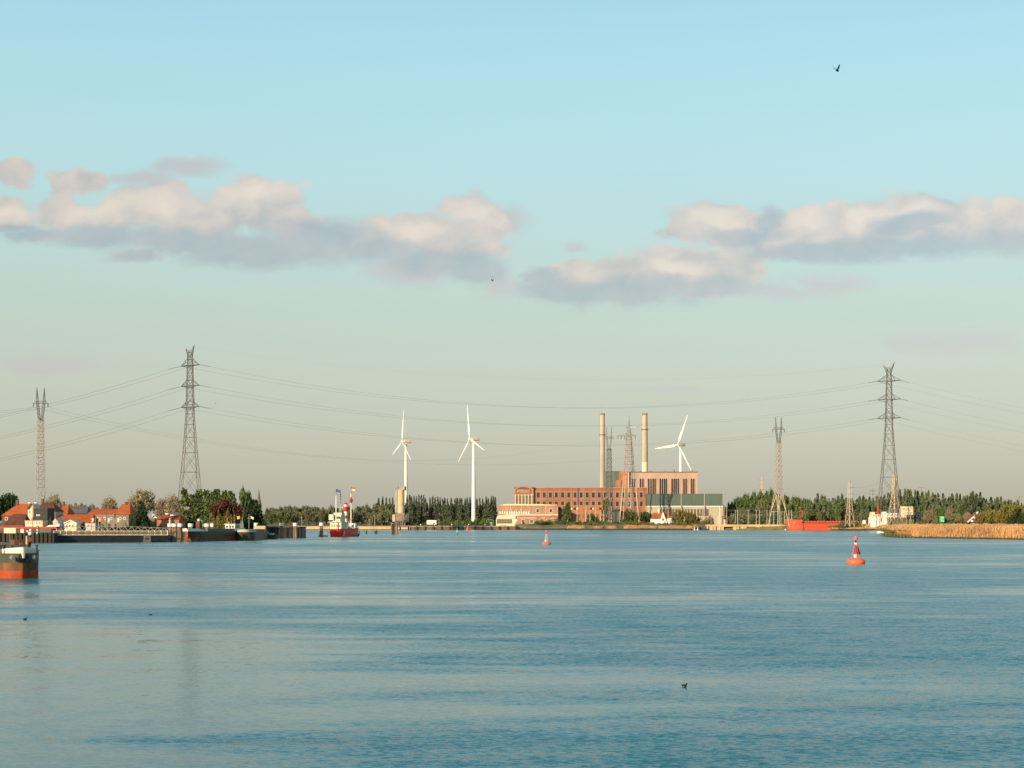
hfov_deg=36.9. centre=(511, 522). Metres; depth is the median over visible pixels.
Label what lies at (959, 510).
broadleaf tree
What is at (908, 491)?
conifer tree
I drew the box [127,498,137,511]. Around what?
budding tree
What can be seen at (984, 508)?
conifer tree
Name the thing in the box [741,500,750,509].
broadleaf tree
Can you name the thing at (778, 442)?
fork pylon
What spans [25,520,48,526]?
quayside cafe
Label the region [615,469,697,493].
boiler house
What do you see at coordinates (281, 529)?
mooring post
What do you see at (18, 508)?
hip roofed house
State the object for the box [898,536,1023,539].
muddy shore
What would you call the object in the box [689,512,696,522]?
broadleaf tree
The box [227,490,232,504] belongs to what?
poplar tree
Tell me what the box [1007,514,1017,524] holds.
broadleaf tree
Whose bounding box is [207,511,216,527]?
bush
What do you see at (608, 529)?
muddy shore
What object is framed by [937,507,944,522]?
broadleaf tree
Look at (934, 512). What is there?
broadleaf tree
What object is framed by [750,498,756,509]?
broadleaf tree
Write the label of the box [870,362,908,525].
transmission tower
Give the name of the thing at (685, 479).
slot window
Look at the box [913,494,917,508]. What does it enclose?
conifer tree
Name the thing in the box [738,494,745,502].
broadleaf tree
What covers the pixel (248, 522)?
evergreen tree
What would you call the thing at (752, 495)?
broadleaf tree
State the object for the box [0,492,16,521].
broadleaf tree
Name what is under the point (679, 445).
wind turbine
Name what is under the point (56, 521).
white gabled house
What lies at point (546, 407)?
river crossing wire
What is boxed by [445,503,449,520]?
poplar tree
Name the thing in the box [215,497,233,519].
broadleaf tree
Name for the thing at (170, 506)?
budding tree
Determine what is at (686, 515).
broadleaf tree
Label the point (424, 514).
poplar tree
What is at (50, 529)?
red trimmed boat
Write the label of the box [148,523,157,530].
bush
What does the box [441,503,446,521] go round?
poplar tree
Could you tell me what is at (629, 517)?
willow tree
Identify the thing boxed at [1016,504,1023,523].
broadleaf tree
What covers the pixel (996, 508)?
conifer tree
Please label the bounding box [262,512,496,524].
undergrowth
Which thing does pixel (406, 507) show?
poplar tree
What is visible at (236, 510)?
broadleaf tree
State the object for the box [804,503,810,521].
conifer tree
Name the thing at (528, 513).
control wing
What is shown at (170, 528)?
mooring post
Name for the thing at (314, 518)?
broadleaf tree
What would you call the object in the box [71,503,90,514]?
grey roofed barn
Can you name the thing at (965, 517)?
budding tree
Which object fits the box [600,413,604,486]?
chimney
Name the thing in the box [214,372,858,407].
river crossing wire
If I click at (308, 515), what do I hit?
broadleaf tree
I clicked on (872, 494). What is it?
distant pylon
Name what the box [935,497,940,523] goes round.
conifer tree
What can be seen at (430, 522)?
lorry trailer
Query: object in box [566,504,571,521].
poplar tree
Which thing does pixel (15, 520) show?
dark roofed cottage
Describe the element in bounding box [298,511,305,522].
broadleaf tree
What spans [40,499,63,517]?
brown roofed house
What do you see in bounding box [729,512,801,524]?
undergrowth
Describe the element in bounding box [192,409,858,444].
river crossing wire
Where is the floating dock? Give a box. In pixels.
[268,526,306,537]
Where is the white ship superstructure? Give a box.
[868,503,886,526]
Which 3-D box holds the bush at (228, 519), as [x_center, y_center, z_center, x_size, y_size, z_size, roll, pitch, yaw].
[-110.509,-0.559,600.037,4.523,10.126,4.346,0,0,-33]
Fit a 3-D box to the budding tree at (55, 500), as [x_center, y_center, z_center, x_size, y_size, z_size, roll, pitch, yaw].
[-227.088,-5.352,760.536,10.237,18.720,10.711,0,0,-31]
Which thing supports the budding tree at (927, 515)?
on the ground at (701, 527)
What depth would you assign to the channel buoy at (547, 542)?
449.46 m
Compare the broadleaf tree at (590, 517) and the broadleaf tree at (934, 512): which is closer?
the broadleaf tree at (934, 512)
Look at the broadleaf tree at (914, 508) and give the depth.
1292.39 m
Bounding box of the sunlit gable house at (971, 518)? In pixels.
[963,512,977,521]
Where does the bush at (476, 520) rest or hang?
on the ground at (701, 527)
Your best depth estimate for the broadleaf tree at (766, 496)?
1469.35 m
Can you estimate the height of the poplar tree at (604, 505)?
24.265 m
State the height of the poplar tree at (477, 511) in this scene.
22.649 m
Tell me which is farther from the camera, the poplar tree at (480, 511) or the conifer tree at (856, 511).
the poplar tree at (480, 511)
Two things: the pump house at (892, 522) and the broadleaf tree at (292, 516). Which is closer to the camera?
the pump house at (892, 522)
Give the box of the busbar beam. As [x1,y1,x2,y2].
[738,514,755,515]
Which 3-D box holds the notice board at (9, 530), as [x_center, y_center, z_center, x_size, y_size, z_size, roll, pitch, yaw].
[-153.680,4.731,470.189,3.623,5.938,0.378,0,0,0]
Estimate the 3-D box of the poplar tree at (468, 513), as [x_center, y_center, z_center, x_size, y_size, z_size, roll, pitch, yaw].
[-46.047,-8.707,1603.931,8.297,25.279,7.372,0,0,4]
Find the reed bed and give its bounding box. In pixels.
[882,523,1023,538]
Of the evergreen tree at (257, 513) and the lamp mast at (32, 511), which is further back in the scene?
the evergreen tree at (257, 513)
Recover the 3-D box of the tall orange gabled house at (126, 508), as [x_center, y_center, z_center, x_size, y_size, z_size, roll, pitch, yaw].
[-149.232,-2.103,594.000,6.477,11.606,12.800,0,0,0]
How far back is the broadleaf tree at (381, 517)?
1491.56 m
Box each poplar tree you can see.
[178,487,191,518]
[188,494,196,521]
[191,490,202,518]
[197,489,203,518]
[201,489,208,521]
[204,490,209,521]
[206,491,214,522]
[212,489,218,506]
[216,489,220,503]
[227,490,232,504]
[231,493,236,503]
[405,502,408,524]
[406,501,411,524]
[408,503,415,524]
[413,504,417,523]
[415,502,421,524]
[419,504,423,523]
[421,505,427,523]
[426,505,433,521]
[432,505,437,520]
[435,504,441,521]
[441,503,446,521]
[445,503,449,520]
[448,502,454,522]
[453,502,458,519]
[457,504,462,521]
[459,504,464,520]
[464,502,470,519]
[476,505,480,519]
[478,504,482,520]
[481,504,488,520]
[485,502,491,524]
[490,504,495,522]
[492,501,497,521]
[561,505,566,522]
[563,503,570,520]
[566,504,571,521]
[601,500,606,521]
[604,499,609,521]
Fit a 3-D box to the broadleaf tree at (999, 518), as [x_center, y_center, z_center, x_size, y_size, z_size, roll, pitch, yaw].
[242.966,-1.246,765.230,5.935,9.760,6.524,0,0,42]
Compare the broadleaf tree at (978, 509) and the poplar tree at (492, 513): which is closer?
the broadleaf tree at (978, 509)
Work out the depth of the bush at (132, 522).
569.62 m
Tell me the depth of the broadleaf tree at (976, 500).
1307.32 m
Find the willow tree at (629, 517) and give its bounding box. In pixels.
[620,509,638,522]
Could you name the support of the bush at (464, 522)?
on the ground at (701, 527)
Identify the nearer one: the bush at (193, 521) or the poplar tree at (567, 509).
the bush at (193, 521)
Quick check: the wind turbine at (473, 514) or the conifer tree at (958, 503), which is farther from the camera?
the wind turbine at (473, 514)
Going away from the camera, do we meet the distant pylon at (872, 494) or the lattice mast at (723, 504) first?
the lattice mast at (723, 504)
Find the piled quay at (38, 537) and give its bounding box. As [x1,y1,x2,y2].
[0,533,59,542]
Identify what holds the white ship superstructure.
part of the red cargo ship
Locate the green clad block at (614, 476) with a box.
[603,471,620,486]
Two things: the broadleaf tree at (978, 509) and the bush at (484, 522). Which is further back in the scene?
the bush at (484, 522)
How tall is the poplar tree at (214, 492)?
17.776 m
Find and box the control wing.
[498,504,557,525]
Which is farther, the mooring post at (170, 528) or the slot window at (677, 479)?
the slot window at (677, 479)
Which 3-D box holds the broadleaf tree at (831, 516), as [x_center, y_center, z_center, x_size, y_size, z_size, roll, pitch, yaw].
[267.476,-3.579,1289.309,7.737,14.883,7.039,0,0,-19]
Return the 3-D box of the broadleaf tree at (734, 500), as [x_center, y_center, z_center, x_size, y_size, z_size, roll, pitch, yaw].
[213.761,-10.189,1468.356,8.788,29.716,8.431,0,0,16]
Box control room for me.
[496,515,516,525]
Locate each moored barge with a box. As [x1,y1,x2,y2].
[182,519,244,540]
[237,526,268,540]
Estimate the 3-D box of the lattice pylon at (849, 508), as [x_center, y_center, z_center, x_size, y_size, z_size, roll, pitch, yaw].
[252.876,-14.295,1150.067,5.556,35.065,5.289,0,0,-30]
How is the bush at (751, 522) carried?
on the ground at (701, 527)
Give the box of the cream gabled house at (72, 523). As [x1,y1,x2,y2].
[64,520,81,530]
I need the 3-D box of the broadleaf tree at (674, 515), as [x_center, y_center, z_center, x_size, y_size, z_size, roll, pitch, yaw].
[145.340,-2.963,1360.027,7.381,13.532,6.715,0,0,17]
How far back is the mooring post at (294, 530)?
638.61 m
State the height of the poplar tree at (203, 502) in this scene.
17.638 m
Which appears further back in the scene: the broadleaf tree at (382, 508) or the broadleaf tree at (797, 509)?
the broadleaf tree at (382, 508)
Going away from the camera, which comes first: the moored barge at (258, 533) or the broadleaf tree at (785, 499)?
the moored barge at (258, 533)
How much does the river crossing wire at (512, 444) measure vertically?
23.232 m
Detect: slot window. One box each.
[677,479,678,493]
[683,479,684,493]
[685,479,686,493]
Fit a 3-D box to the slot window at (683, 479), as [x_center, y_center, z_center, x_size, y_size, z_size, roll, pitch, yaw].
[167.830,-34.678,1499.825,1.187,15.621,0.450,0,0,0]
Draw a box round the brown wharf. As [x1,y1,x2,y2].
[398,526,516,529]
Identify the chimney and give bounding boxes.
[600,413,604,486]
[641,413,647,471]
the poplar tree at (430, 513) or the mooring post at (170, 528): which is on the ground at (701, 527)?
the poplar tree at (430, 513)
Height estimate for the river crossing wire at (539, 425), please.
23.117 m
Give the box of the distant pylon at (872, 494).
[869,488,875,498]
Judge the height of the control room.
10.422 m
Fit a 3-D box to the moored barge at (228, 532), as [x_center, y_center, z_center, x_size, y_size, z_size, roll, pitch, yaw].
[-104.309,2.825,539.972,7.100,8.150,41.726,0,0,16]
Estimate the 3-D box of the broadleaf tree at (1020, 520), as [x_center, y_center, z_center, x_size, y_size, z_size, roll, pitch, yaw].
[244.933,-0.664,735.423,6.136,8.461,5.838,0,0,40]
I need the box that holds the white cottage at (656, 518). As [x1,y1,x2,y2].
[650,509,670,523]
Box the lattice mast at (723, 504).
[722,491,724,518]
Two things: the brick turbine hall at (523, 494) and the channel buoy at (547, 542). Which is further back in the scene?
the brick turbine hall at (523, 494)
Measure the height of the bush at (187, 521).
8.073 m
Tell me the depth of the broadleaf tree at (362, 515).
1504.25 m
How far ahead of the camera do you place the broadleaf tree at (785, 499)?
1480.42 m
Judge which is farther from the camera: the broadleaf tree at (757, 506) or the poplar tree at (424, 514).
the poplar tree at (424, 514)
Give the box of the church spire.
[257,491,261,509]
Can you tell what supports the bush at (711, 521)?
on the ground at (701, 527)
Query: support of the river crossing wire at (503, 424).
hanging from the transmission tower at (187, 386)
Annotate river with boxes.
[0,530,1023,767]
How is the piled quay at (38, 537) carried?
in the river
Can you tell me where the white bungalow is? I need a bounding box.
[86,522,100,530]
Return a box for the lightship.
[329,487,358,536]
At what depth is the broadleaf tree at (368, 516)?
1504.63 m
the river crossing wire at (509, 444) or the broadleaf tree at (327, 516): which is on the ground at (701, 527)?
the broadleaf tree at (327, 516)
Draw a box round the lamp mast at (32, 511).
[28,502,36,526]
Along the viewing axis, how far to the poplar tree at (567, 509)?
1378.66 m
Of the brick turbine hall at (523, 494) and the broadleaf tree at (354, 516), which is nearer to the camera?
the brick turbine hall at (523, 494)
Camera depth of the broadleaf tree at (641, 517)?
1394.13 m
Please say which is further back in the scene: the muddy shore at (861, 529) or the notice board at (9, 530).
the muddy shore at (861, 529)
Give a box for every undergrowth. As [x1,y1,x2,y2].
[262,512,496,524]
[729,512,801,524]
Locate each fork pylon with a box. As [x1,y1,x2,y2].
[33,387,47,503]
[604,427,613,523]
[768,417,788,526]
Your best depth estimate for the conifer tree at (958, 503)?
1292.82 m
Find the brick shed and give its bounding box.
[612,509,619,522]
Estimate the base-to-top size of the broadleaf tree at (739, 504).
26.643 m
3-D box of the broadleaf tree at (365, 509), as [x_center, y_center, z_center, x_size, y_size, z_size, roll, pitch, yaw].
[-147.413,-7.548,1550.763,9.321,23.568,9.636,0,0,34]
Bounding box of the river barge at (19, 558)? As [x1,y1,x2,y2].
[0,529,38,577]
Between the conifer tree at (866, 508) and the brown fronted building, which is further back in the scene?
the conifer tree at (866, 508)
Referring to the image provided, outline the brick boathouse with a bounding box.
[156,513,186,530]
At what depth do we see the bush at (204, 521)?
599.46 m
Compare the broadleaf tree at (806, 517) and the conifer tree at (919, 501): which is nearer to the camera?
the broadleaf tree at (806, 517)
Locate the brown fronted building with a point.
(123, 519)
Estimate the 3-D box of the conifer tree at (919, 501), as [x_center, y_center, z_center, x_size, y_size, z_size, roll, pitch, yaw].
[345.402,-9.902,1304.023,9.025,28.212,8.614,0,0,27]
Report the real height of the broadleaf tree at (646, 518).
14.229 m
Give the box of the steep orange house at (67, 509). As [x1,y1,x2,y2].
[62,502,74,514]
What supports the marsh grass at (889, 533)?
on the ground at (701, 527)
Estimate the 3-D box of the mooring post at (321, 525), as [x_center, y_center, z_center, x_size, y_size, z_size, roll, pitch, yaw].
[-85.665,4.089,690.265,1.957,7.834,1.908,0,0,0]
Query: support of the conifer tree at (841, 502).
on the ground at (701, 527)
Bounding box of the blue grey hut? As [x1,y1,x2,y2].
[913,512,921,523]
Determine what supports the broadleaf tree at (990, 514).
on the ground at (701, 527)
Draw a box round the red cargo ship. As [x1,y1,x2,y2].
[785,507,862,529]
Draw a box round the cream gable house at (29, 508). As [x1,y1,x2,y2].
[27,503,39,519]
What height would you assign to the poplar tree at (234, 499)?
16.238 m
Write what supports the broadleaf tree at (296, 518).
on the ground at (701, 527)
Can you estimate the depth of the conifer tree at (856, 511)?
1292.32 m
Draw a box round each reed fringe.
[567,525,693,528]
[829,523,886,529]
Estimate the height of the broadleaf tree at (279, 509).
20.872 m
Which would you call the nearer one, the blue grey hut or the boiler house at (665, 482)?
the blue grey hut
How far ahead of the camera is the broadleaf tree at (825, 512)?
1286.68 m
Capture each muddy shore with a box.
[517,528,707,529]
[840,529,877,530]
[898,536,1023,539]
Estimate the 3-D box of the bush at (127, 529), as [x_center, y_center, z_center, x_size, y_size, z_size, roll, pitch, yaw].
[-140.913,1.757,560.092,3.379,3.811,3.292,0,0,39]
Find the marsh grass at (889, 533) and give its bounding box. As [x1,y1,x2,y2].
[878,530,1021,538]
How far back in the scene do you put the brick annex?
1410.00 m
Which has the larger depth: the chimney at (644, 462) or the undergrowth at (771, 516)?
the chimney at (644, 462)
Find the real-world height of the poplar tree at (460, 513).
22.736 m
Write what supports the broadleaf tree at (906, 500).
on the ground at (701, 527)
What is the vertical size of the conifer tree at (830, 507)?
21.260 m
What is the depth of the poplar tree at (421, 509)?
1612.54 m
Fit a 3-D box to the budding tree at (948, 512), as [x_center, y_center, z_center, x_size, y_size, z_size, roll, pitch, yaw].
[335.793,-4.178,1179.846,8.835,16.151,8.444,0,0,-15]
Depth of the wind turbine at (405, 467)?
1726.45 m
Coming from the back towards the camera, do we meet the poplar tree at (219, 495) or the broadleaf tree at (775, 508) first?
the broadleaf tree at (775, 508)
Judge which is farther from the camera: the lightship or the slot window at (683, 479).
the slot window at (683, 479)
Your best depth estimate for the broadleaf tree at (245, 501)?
639.35 m
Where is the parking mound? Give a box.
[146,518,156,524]
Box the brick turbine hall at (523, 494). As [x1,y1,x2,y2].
[514,485,646,522]
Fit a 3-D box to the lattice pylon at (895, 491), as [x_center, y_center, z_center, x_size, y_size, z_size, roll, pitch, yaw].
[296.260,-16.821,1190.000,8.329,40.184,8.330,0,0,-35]
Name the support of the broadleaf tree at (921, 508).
on the ground at (701, 527)
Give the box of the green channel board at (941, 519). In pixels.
[939,516,943,523]
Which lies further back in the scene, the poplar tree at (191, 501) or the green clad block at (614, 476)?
the green clad block at (614, 476)
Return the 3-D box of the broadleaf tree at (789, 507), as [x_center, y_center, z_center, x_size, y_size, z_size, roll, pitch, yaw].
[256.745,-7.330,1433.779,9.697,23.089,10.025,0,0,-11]
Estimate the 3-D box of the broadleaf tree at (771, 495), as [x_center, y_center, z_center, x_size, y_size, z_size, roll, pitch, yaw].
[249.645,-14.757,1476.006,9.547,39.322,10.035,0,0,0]
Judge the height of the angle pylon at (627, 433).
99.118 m
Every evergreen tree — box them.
[130,500,151,530]
[243,508,255,528]
[251,499,266,529]
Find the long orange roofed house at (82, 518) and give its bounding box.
[52,515,97,525]
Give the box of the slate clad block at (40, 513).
[33,508,55,524]
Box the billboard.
[900,506,912,524]
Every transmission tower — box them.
[169,345,209,507]
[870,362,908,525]
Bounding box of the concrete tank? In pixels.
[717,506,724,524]
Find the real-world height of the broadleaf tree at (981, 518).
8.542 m
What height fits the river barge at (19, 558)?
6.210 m
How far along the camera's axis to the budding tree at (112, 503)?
718.87 m
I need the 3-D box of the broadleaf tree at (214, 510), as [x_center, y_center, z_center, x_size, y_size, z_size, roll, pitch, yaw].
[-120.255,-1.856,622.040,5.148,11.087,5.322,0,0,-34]
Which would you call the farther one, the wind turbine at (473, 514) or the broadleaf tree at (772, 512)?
the wind turbine at (473, 514)
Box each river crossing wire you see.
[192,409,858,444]
[197,389,848,425]
[210,408,888,445]
[211,387,884,425]
[214,367,886,407]
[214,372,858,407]
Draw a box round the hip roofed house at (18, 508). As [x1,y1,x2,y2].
[1,500,29,526]
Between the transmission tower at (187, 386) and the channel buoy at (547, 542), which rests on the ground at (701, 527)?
the transmission tower at (187, 386)
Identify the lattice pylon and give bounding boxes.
[845,481,854,526]
[887,475,900,524]
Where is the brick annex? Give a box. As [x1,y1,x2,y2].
[548,504,602,522]
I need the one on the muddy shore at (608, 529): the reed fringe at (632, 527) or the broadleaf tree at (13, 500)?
the reed fringe at (632, 527)
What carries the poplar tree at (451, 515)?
on the ground at (701, 527)
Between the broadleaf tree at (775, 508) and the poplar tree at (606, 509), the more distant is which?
the broadleaf tree at (775, 508)
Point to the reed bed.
(989, 530)
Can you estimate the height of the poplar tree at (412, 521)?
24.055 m
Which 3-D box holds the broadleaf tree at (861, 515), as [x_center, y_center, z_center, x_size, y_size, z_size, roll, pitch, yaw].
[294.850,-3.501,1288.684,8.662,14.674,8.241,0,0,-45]
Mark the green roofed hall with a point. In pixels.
(705, 505)
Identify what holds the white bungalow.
on the ground at (701, 527)
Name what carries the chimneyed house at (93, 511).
on the ground at (701, 527)
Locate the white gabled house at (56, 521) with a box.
[53,518,63,530]
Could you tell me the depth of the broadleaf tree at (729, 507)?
1476.44 m
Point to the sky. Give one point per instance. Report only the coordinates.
(651, 194)
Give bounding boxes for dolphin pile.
[391,523,394,533]
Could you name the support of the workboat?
on the river
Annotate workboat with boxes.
[266,530,277,538]
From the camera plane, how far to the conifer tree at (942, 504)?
1295.28 m
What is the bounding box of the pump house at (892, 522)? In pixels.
[887,510,913,524]
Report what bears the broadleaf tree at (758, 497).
on the ground at (701, 527)
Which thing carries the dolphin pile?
in the river
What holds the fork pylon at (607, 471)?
on the ground at (701, 527)
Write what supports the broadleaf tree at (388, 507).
on the ground at (701, 527)
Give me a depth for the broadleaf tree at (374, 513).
1503.08 m
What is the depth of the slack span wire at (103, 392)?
1023.68 m
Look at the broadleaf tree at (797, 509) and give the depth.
1428.91 m
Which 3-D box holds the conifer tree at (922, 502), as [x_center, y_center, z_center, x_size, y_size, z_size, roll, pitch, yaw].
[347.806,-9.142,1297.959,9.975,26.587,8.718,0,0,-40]
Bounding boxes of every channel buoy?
[542,531,550,543]
[846,536,864,563]
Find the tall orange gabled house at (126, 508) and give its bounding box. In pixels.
[115,502,135,519]
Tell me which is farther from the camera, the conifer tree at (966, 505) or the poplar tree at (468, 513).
the poplar tree at (468, 513)
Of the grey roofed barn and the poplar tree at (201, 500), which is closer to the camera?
the poplar tree at (201, 500)
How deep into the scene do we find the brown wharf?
1298.60 m
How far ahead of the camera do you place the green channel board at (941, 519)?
690.00 m
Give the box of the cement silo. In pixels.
[392,486,408,526]
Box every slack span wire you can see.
[2,410,183,460]
[4,368,183,416]
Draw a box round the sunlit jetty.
[705,525,784,529]
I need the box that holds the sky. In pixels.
[0,0,1023,522]
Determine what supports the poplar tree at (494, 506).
on the ground at (701, 527)
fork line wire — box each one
[34,407,771,464]
[53,408,760,464]
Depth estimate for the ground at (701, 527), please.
1282.78 m
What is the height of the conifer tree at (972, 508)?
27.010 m
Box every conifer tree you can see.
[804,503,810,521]
[820,498,824,509]
[827,502,834,520]
[835,500,841,520]
[839,498,844,508]
[841,501,848,520]
[853,504,860,521]
[859,501,864,520]
[864,504,869,523]
[905,489,910,499]
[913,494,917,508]
[917,494,921,507]
[921,496,925,522]
[927,497,934,523]
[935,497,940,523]
[939,499,945,523]
[945,502,953,524]
[953,500,964,523]
[963,498,969,523]
[968,495,975,524]
[982,500,986,511]
[993,501,999,522]
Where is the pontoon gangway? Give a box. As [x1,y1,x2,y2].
[54,526,173,542]
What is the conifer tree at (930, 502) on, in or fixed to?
on the ground at (701, 527)
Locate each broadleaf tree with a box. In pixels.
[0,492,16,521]
[10,492,17,507]
[209,504,220,519]
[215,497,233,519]
[229,502,242,521]
[239,485,251,520]
[248,490,253,509]
[265,508,271,517]
[267,512,275,525]
[274,506,283,513]
[274,514,282,523]
[281,515,290,523]
[286,511,294,525]
[294,511,298,522]
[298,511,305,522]
[305,510,312,522]
[310,512,318,523]
[314,507,320,524]
[318,512,325,522]
[325,505,334,521]
[325,511,328,522]
[348,510,357,521]
[358,511,365,525]
[361,503,370,521]
[366,512,373,525]
[369,511,378,525]
[373,504,380,522]
[377,505,385,524]
[377,511,385,525]
[385,503,392,524]
[385,509,391,523]
[586,512,592,520]
[639,511,644,521]
[643,511,649,522]
[672,512,677,521]
[676,509,684,521]
[684,512,693,521]
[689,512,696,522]
[727,500,733,512]
[732,496,739,507]
[733,499,743,513]
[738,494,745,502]
[738,508,744,521]
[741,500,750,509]
[742,494,749,506]
[742,508,752,520]
[749,491,755,502]
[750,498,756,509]
[753,494,761,524]
[755,504,761,522]
[758,496,768,508]
[759,505,769,520]
[764,491,771,500]
[767,505,775,519]
[769,487,774,499]
[771,496,780,520]
[774,504,778,521]
[777,507,787,521]
[780,493,787,505]
[783,502,791,511]
[789,494,799,506]
[795,503,805,513]
[799,498,805,506]
[801,512,809,520]
[809,507,816,520]
[816,510,824,520]
[821,506,829,520]
[827,510,834,520]
[834,506,842,520]
[841,509,848,520]
[859,509,867,522]
[902,497,909,505]
[905,502,915,517]
[917,504,925,522]
[924,495,930,507]
[931,504,938,521]
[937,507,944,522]
[957,504,964,521]
[962,508,970,522]
[974,495,979,506]
[974,512,989,523]
[975,507,982,513]
[982,508,996,523]
[993,511,1005,523]
[999,502,1017,523]
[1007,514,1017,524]
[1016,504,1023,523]
[1016,512,1023,524]
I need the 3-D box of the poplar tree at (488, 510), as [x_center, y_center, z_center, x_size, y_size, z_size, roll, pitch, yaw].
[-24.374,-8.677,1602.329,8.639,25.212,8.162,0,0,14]
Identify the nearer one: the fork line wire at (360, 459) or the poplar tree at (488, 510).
the fork line wire at (360, 459)
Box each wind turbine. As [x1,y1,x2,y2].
[392,410,410,502]
[458,407,483,521]
[655,415,690,471]
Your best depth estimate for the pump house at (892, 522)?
1190.00 m
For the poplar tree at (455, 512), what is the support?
on the ground at (701, 527)
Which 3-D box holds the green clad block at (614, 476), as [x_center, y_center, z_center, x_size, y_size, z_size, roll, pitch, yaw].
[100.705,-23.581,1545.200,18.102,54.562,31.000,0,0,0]
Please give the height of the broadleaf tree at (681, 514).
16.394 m
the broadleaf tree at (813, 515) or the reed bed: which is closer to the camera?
the reed bed
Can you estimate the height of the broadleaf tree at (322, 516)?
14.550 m
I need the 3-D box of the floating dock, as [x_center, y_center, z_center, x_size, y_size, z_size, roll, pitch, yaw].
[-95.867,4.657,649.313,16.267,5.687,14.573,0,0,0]
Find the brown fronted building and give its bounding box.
[95,515,133,530]
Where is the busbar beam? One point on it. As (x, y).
(746, 514)
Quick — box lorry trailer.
[427,520,435,525]
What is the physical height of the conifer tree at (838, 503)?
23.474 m
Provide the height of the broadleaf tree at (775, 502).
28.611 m
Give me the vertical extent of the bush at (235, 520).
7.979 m
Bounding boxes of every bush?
[121,523,129,530]
[128,518,135,530]
[130,522,139,530]
[139,521,149,530]
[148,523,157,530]
[183,513,189,527]
[189,516,196,528]
[195,515,206,528]
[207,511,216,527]
[214,510,224,527]
[224,510,232,523]
[232,515,240,523]
[461,517,469,525]
[472,517,480,525]
[481,518,487,525]
[707,515,713,524]
[749,516,755,524]
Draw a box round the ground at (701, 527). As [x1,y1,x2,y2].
[0,523,1023,540]
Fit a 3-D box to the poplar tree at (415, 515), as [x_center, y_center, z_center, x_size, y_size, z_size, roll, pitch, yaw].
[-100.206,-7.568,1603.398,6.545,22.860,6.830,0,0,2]
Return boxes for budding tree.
[45,493,61,505]
[98,496,117,508]
[127,488,156,512]
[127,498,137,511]
[154,497,166,516]
[164,493,180,513]
[923,509,932,520]
[944,507,955,523]
[954,514,962,521]
[962,512,969,520]
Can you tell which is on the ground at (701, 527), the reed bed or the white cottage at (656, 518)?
the white cottage at (656, 518)
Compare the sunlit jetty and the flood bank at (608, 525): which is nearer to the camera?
the sunlit jetty
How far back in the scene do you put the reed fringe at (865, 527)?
1223.04 m
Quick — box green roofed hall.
[645,490,722,524]
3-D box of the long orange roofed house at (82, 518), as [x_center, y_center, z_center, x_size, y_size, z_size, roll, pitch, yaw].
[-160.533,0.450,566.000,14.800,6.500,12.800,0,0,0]
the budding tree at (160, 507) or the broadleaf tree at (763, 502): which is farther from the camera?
the broadleaf tree at (763, 502)
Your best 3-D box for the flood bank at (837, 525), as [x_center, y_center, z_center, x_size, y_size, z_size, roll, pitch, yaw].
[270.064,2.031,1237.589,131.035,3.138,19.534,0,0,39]
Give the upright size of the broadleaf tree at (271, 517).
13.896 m
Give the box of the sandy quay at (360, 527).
[306,526,390,529]
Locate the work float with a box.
[143,539,152,541]
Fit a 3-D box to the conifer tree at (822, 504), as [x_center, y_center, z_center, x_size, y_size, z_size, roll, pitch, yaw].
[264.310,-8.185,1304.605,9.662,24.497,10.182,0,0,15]
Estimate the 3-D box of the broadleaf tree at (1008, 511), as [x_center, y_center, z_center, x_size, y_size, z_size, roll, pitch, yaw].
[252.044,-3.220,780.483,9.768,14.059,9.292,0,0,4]
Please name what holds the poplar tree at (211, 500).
on the ground at (701, 527)
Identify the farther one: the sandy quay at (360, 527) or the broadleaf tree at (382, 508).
the broadleaf tree at (382, 508)
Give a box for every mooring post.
[168,518,171,534]
[172,524,176,541]
[178,524,182,541]
[280,523,283,537]
[293,523,296,537]
[319,523,323,536]
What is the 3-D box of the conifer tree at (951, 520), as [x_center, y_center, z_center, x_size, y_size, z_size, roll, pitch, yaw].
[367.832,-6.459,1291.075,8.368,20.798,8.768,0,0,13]
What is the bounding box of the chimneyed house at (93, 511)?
[86,505,117,514]
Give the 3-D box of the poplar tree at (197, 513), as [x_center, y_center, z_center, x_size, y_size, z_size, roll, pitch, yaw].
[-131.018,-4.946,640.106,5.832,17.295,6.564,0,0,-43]
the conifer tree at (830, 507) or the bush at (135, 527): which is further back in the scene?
the conifer tree at (830, 507)
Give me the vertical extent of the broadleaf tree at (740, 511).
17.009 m
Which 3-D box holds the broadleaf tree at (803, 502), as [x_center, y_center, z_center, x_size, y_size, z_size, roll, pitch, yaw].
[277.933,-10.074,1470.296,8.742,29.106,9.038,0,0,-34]
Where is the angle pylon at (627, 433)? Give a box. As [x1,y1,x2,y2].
[618,421,638,521]
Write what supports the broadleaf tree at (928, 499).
on the ground at (701, 527)
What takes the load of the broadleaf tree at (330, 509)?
on the ground at (701, 527)
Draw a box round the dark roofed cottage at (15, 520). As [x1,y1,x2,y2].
[4,514,29,526]
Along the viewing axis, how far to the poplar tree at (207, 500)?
639.37 m
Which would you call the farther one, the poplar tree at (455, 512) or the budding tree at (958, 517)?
the poplar tree at (455, 512)
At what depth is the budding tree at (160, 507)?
738.00 m
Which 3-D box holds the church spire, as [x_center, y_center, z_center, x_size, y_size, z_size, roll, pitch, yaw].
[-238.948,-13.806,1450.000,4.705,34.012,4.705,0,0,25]
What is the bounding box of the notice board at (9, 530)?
[4,528,15,532]
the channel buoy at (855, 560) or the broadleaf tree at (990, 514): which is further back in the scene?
the broadleaf tree at (990, 514)
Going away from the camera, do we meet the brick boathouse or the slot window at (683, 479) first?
the brick boathouse
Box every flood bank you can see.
[516,523,712,525]
[783,523,864,526]

